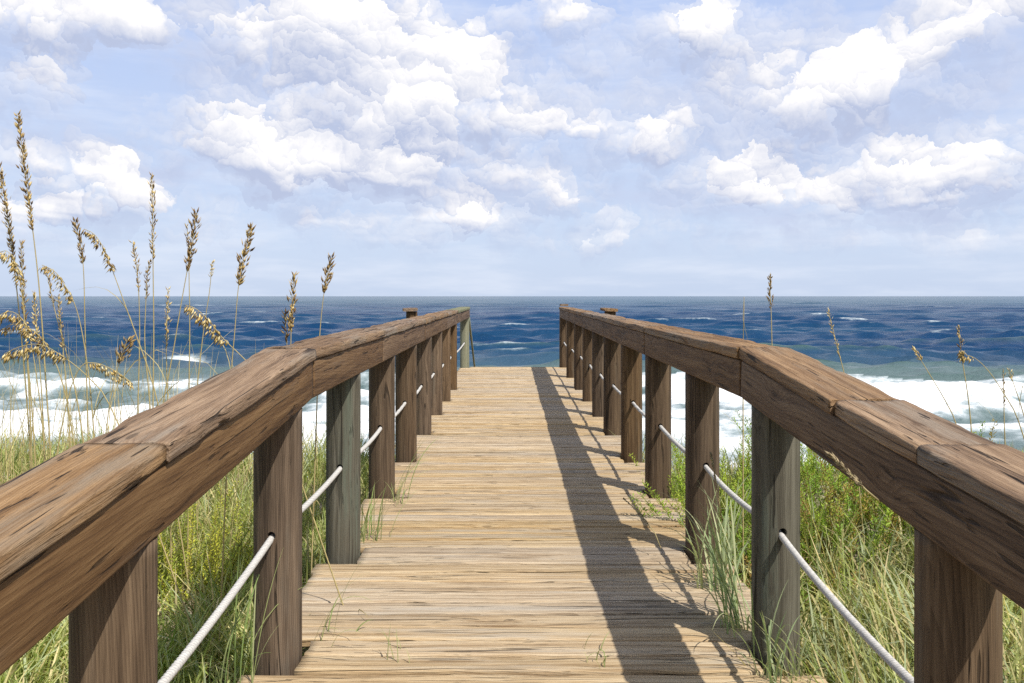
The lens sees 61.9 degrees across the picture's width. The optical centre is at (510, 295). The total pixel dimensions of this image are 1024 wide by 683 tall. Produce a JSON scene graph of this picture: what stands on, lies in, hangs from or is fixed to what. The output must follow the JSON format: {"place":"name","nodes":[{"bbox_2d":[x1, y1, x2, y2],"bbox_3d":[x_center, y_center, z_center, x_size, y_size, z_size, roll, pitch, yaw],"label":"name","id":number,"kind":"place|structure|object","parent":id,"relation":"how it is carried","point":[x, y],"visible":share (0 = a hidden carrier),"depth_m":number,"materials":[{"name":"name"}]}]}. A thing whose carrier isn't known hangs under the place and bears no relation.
{"place":"outdoors","nodes":[
{"label":"outdoors","id":0,"kind":"place"},
{"bbox_2d":[0,314,1023,682],"bbox_3d":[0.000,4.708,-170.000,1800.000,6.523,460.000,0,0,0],"label":"ground","id":1,"kind":"structure","parent":0,"point":[306,648],"depth_m":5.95,"materials":[{"name":"green plant"}]},
{"bbox_2d":[0,162,31,468],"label":"sea oats","id":2,"kind":"object","parent":1,"relation":"on","point":[11,237],"visible":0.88,"depth_m":4.90,"materials":[{"name":"plant"}]},
{"bbox_2d":[0,251,35,465],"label":"sea oats","id":3,"kind":"object","parent":1,"relation":"on","point":[12,264],"visible":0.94,"depth_m":4.40,"materials":[{"name":"plant"}]},
{"bbox_2d":[18,240,32,467],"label":"sea oats","id":4,"kind":"object","parent":1,"relation":"on","point":[21,258],"visible":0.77,"depth_m":5.20,"materials":[{"name":"plant"}]},
{"bbox_2d":[0,311,53,637],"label":"sea oats","id":5,"kind":"object","parent":1,"relation":"on","point":[12,320],"visible":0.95,"depth_m":4.20,"materials":[{"name":"plant"}]},
{"bbox_2d":[0,324,74,445],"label":"sea oats","id":6,"kind":"object","parent":1,"relation":"on","point":[13,329],"visible":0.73,"depth_m":4.60,"materials":[{"name":"plant"}]},
{"bbox_2d":[29,290,45,458],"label":"sea oats","id":7,"kind":"object","parent":1,"relation":"on","point":[33,314],"visible":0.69,"depth_m":4.80,"materials":[{"name":"plant"}]},
{"bbox_2d":[14,110,93,457],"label":"sea oats","id":8,"kind":"object","parent":1,"relation":"on","point":[23,151],"visible":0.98,"depth_m":4.60,"materials":[{"name":"plant"}]},
{"bbox_2d":[55,294,70,447],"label":"sea oats","id":9,"kind":"object","parent":1,"relation":"on","point":[59,310],"visible":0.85,"depth_m":5.30,"materials":[{"name":"plant"}]},
{"bbox_2d":[44,266,83,442],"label":"sea oats","id":10,"kind":"object","parent":1,"relation":"on","point":[50,286],"visible":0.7,"depth_m":5.00,"materials":[{"name":"plant"}]},
{"bbox_2d":[37,265,124,437],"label":"sea oats","id":11,"kind":"object","parent":1,"relation":"on","point":[60,286],"visible":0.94,"depth_m":4.30,"materials":[{"name":"plant"}]},
{"bbox_2d":[71,217,105,440],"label":"sea oats","id":12,"kind":"object","parent":1,"relation":"on","point":[82,257],"visible":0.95,"depth_m":4.70,"materials":[{"name":"plant"}]},
{"bbox_2d":[56,362,133,454],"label":"sea oats","id":13,"kind":"object","parent":1,"relation":"on","point":[98,366],"visible":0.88,"depth_m":4.20,"materials":[{"name":"plant"}]},
{"bbox_2d":[1,331,211,682],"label":"sea oats","id":14,"kind":"object","parent":1,"relation":"on","point":[8,356],"visible":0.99,"depth_m":3.90,"materials":[{"name":"plant"}]},
{"bbox_2d":[105,334,165,432],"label":"sea oats","id":15,"kind":"object","parent":1,"relation":"on","point":[131,343],"visible":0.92,"depth_m":3.90,"materials":[{"name":"plant"}]},
{"bbox_2d":[129,241,141,413],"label":"sea oats","id":16,"kind":"object","parent":1,"relation":"on","point":[137,268],"visible":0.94,"depth_m":5.30,"materials":[{"name":"plant"}]},
{"bbox_2d":[78,229,193,613],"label":"sea oats","id":17,"kind":"object","parent":1,"relation":"on","point":[90,237],"visible":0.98,"depth_m":4.40,"materials":[{"name":"plant"}]},
{"bbox_2d":[144,259,151,408],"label":"sea oats","id":18,"kind":"object","parent":1,"relation":"on","point":[146,280],"visible":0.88,"depth_m":5.50,"materials":[{"name":"plant"}]},
{"bbox_2d":[164,286,172,603],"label":"sea oats","id":19,"kind":"object","parent":1,"relation":"on","point":[168,318],"visible":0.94,"depth_m":4.90,"materials":[{"name":"plant"}]},
{"bbox_2d":[137,207,201,402],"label":"sea oats","id":20,"kind":"object","parent":1,"relation":"on","point":[191,244],"visible":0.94,"depth_m":4.50,"materials":[{"name":"plant"}]},
{"bbox_2d":[147,172,192,407],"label":"sea oats","id":21,"kind":"object","parent":1,"relation":"on","point":[152,211],"visible":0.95,"depth_m":4.80,"materials":[{"name":"plant"}]},
{"bbox_2d":[166,260,214,548],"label":"sea oats","id":22,"kind":"object","parent":1,"relation":"on","point":[211,269],"visible":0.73,"depth_m":5.60,"materials":[{"name":"plant"}]},
{"bbox_2d":[184,224,229,599],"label":"sea oats","id":23,"kind":"object","parent":1,"relation":"on","point":[189,375],"visible":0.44,"depth_m":5.00,"materials":[{"name":"plant"}]},
{"bbox_2d":[161,222,256,681],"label":"sea oats","id":24,"kind":"object","parent":1,"relation":"on","point":[242,266],"visible":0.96,"depth_m":4.00,"materials":[{"name":"plant"}]},
{"bbox_2d":[158,481,310,626],"bbox_3d":[-1.841,1.449,4.954,1.299,0.739,1.221,0,0,0],"label":"shrub","id":25,"kind":"object","parent":1,"relation":"on","point":[211,557],"visible":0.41,"depth_m":4.90,"materials":[{"name":"green plant"}]},
{"bbox_2d":[0,307,475,682],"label":"railing","id":26,"kind":"object","parent":1,"relation":"on","point":[84,525],"visible":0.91,"depth_m":2.49,"materials":[{"name":"brown wood"}]},
{"bbox_2d":[158,342,464,682],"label":"rope","id":27,"kind":"object","parent":26,"relation":"attached to","point":[168,676],"visible":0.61,"depth_m":2.90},
{"bbox_2d":[206,547,311,682],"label":"grass tuft","id":28,"kind":"object","parent":1,"relation":"on","point":[252,655],"visible":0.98,"depth_m":3.27,"materials":[{"name":"green plant"}]},
{"bbox_2d":[184,305,366,615],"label":"sea oats","id":29,"kind":"object","parent":1,"relation":"on","point":[199,318],"visible":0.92,"depth_m":4.00,"materials":[{"name":"plant"}]},
{"bbox_2d":[281,308,289,343],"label":"sea oats","id":30,"kind":"object","parent":1,"relation":"on","point":[285,320],"visible":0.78,"depth_m":4.20,"materials":[{"name":"plant"}]},
{"bbox_2d":[286,271,298,343],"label":"sea oats","id":31,"kind":"object","parent":1,"relation":"on","point":[291,322],"visible":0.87,"depth_m":4.10,"materials":[{"name":"plant"}]},
{"bbox_2d":[310,253,334,577],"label":"sea oats","id":32,"kind":"object","parent":1,"relation":"on","point":[330,265],"visible":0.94,"depth_m":4.60,"materials":[{"name":"plant"}]},
{"bbox_2d":[402,308,417,317],"bbox_3d":[-1.770,2.950,14.977,0.260,5.491,0.261,0,0,-11],"label":"piling","id":33,"kind":"object","parent":1,"relation":"on","point":[411,312],"visible":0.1,"depth_m":14.90,"materials":[{"name":"brown wood"}]},
{"bbox_2d":[237,367,827,682],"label":"boardwalk deck","id":34,"kind":"structure","parent":1,"relation":"on","point":[520,544],"depth_m":4.47,"materials":[{"name":"beige wood"}]},
{"bbox_2d":[315,557,368,645],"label":"grass tuft","id":35,"kind":"object","parent":34,"relation":"on","point":[334,605],"visible":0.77,"depth_m":3.62,"materials":[{"name":"green plant"}]},
{"bbox_2d":[360,483,419,543],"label":"grass tuft","id":36,"kind":"object","parent":34,"relation":"on","point":[362,531],"visible":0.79,"depth_m":5.08,"materials":[{"name":"plant"}]},
{"bbox_2d":[382,624,409,662],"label":"grass tuft","id":37,"kind":"object","parent":34,"relation":"on","point":[397,646],"visible":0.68,"depth_m":3.41,"materials":[{"name":"beige plant"}]},
{"bbox_2d":[384,436,438,505],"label":"grass tuft","id":38,"kind":"object","parent":34,"relation":"on","point":[400,488],"visible":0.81,"depth_m":6.02,"materials":[{"name":"green plant"}]},
{"bbox_2d":[584,631,614,666],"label":"grass tuft","id":39,"kind":"object","parent":34,"relation":"on","point":[604,660],"visible":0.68,"depth_m":3.41,"materials":[{"name":"beige plant"}]},
{"bbox_2d":[649,481,750,637],"bbox_3d":[0.899,1.175,3.793,0.434,0.671,0.786,0,0,31],"label":"grass tuft","id":40,"kind":"object","parent":34,"relation":"on","point":[733,605],"visible":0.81,"depth_m":3.75,"materials":[{"name":"green plant"}]},
{"bbox_2d":[623,498,660,548],"bbox_3d":[0.742,1.303,4.915,0.026,0.192,0.431,0,0,-21],"label":"seed spike","id":41,"kind":"object","parent":40,"relation":"attached to","point":[624,499],"visible":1,"depth_m":4.86,"materials":[{"name":"plant"}]},
{"bbox_2d":[710,452,721,519],"bbox_3d":[0.938,0.867,3.901,0.059,0.315,0.015,0,0,0],"label":"seed spike","id":42,"kind":"object","parent":40,"relation":"attached to","point":[712,463],"visible":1,"depth_m":3.90,"materials":[{"name":"plant"}]},
{"bbox_2d":[651,471,750,592],"bbox_3d":[1.040,1.174,4.294,0.598,0.672,0.609,0,0,-10],"label":"grass tuft","id":43,"kind":"object","parent":34,"relation":"on","point":[732,534],"visible":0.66,"depth_m":4.24,"materials":[{"name":"green plant"}]},
{"bbox_2d":[732,581,829,682],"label":"grass tuft","id":44,"kind":"object","parent":34,"relation":"on","point":[769,663],"visible":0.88,"depth_m":3.25,"materials":[{"name":"green plant"}]},
{"bbox_2d":[600,308,617,314],"bbox_3d":[1.724,2.979,14.977,0.253,5.547,0.262,0,0,-11],"label":"piling","id":45,"kind":"object","parent":1,"relation":"on","point":[611,311],"visible":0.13,"depth_m":14.90,"materials":[{"name":"brown wood"}]},
{"bbox_2d":[631,436,820,534],"bbox_3d":[1.751,1.495,6.960,1.494,0.802,1.359,0,0,0],"label":"shrub","id":46,"kind":"object","parent":1,"relation":"on","point":[723,479],"visible":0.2,"depth_m":6.79,"materials":[{"name":"green plant"}]},
{"bbox_2d":[721,304,747,582],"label":"sea oats","id":47,"kind":"object","parent":1,"relation":"on","point":[742,464],"visible":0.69,"depth_m":4.90,"materials":[{"name":"plant"}]},
{"bbox_2d":[629,453,858,585],"bbox_3d":[1.593,1.484,5.621,1.249,0.835,1.494,0,0,-43],"label":"shrub","id":48,"kind":"object","parent":1,"relation":"on","point":[748,548],"visible":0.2,"depth_m":5.54,"materials":[{"name":"green plant"}]},
{"bbox_2d":[765,273,774,342],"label":"sea oats","id":49,"kind":"object","parent":1,"relation":"on","point":[768,289],"visible":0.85,"depth_m":5.20,"materials":[{"name":"plant"}]},
{"bbox_2d":[559,304,1023,682],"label":"railing","id":50,"kind":"object","parent":1,"relation":"on","point":[951,493],"visible":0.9,"depth_m":2.94,"materials":[{"name":"brown wood"}]},
{"bbox_2d":[564,342,913,682],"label":"rope","id":51,"kind":"object","parent":50,"relation":"attached to","point":[900,671],"visible":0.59,"depth_m":2.93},
{"bbox_2d":[731,410,855,503],"bbox_3d":[2.523,1.297,7.280,1.383,0.838,1.440,0,0,0],"label":"shrub","id":52,"kind":"object","parent":1,"relation":"on","point":[814,467],"visible":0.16,"depth_m":7.14,"materials":[{"name":"green plant"}]},
{"bbox_2d":[733,553,901,640],"bbox_3d":[1.549,1.644,4.552,0.746,0.485,0.816,0,0,-22],"label":"shrub","id":53,"kind":"object","parent":1,"relation":"on","point":[807,605],"visible":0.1,"depth_m":4.47,"materials":[{"name":"green plant"}]},
{"bbox_2d":[728,444,913,586],"bbox_3d":[2.120,1.357,5.314,1.427,0.886,1.351,0,0,40],"label":"shrub","id":54,"kind":"object","parent":1,"relation":"on","point":[887,535],"visible":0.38,"depth_m":5.07,"materials":[{"name":"green plant"}]},
{"bbox_2d":[827,309,868,586],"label":"sea oats","id":55,"kind":"object","parent":1,"relation":"on","point":[843,371],"visible":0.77,"depth_m":5.00,"materials":[{"name":"plant"}]},
{"bbox_2d":[824,450,878,500],"bbox_3d":[0.778,0.410,1.948,0.125,0.116,0.018,0,0,0],"label":"seed spike","id":56,"kind":"object","parent":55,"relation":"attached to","point":[837,462],"visible":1,"depth_m":1.95,"materials":[{"name":"plant"}]},
{"bbox_2d":[798,635,912,682],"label":"grass tuft","id":57,"kind":"object","parent":1,"relation":"on","point":[854,672],"visible":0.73,"depth_m":3.14,"materials":[{"name":"green plant"}]},
{"bbox_2d":[809,418,1022,551],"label":"shrub","id":58,"kind":"object","parent":1,"relation":"on","point":[874,502],"visible":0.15,"depth_m":5.65,"materials":[{"name":"green plant"}]},
{"bbox_2d":[911,346,955,423],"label":"sea oats","id":59,"kind":"object","parent":1,"relation":"on","point":[916,352],"visible":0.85,"depth_m":4.60,"materials":[{"name":"plant"}]},
{"bbox_2d":[956,325,971,431],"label":"sea oats","id":60,"kind":"object","parent":1,"relation":"on","point":[961,354],"visible":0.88,"depth_m":4.80,"materials":[{"name":"plant"}]},
{"bbox_2d":[957,369,1005,444],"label":"sea oats","id":61,"kind":"object","parent":1,"relation":"on","point":[1003,382],"visible":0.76,"depth_m":5.00,"materials":[{"name":"plant"}]},
{"bbox_2d":[965,355,1023,438],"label":"sea oats","id":62,"kind":"object","parent":1,"relation":"on","point":[968,358],"visible":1,"depth_m":4.50,"materials":[{"name":"plant"}]},
{"bbox_2d":[1007,368,1023,415],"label":"sea oats","id":63,"kind":"object","parent":1,"relation":"on","point":[1011,375],"visible":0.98,"depth_m":5.20,"materials":[{"name":"plant"}]},
{"bbox_2d":[0,296,1023,476],"bbox_3d":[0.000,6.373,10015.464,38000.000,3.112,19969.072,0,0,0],"label":"sea","id":64,"kind":"structure","parent":0,"point":[877,337],"depth_m":126.40,"materials":[{"name":"liquid"}]},
{"bbox_2d":[0,0,1023,295],"label":"sky","id":65,"kind":"structure","parent":0,"point":[430,147],"materials":[{"name":"blue"}]}
]}

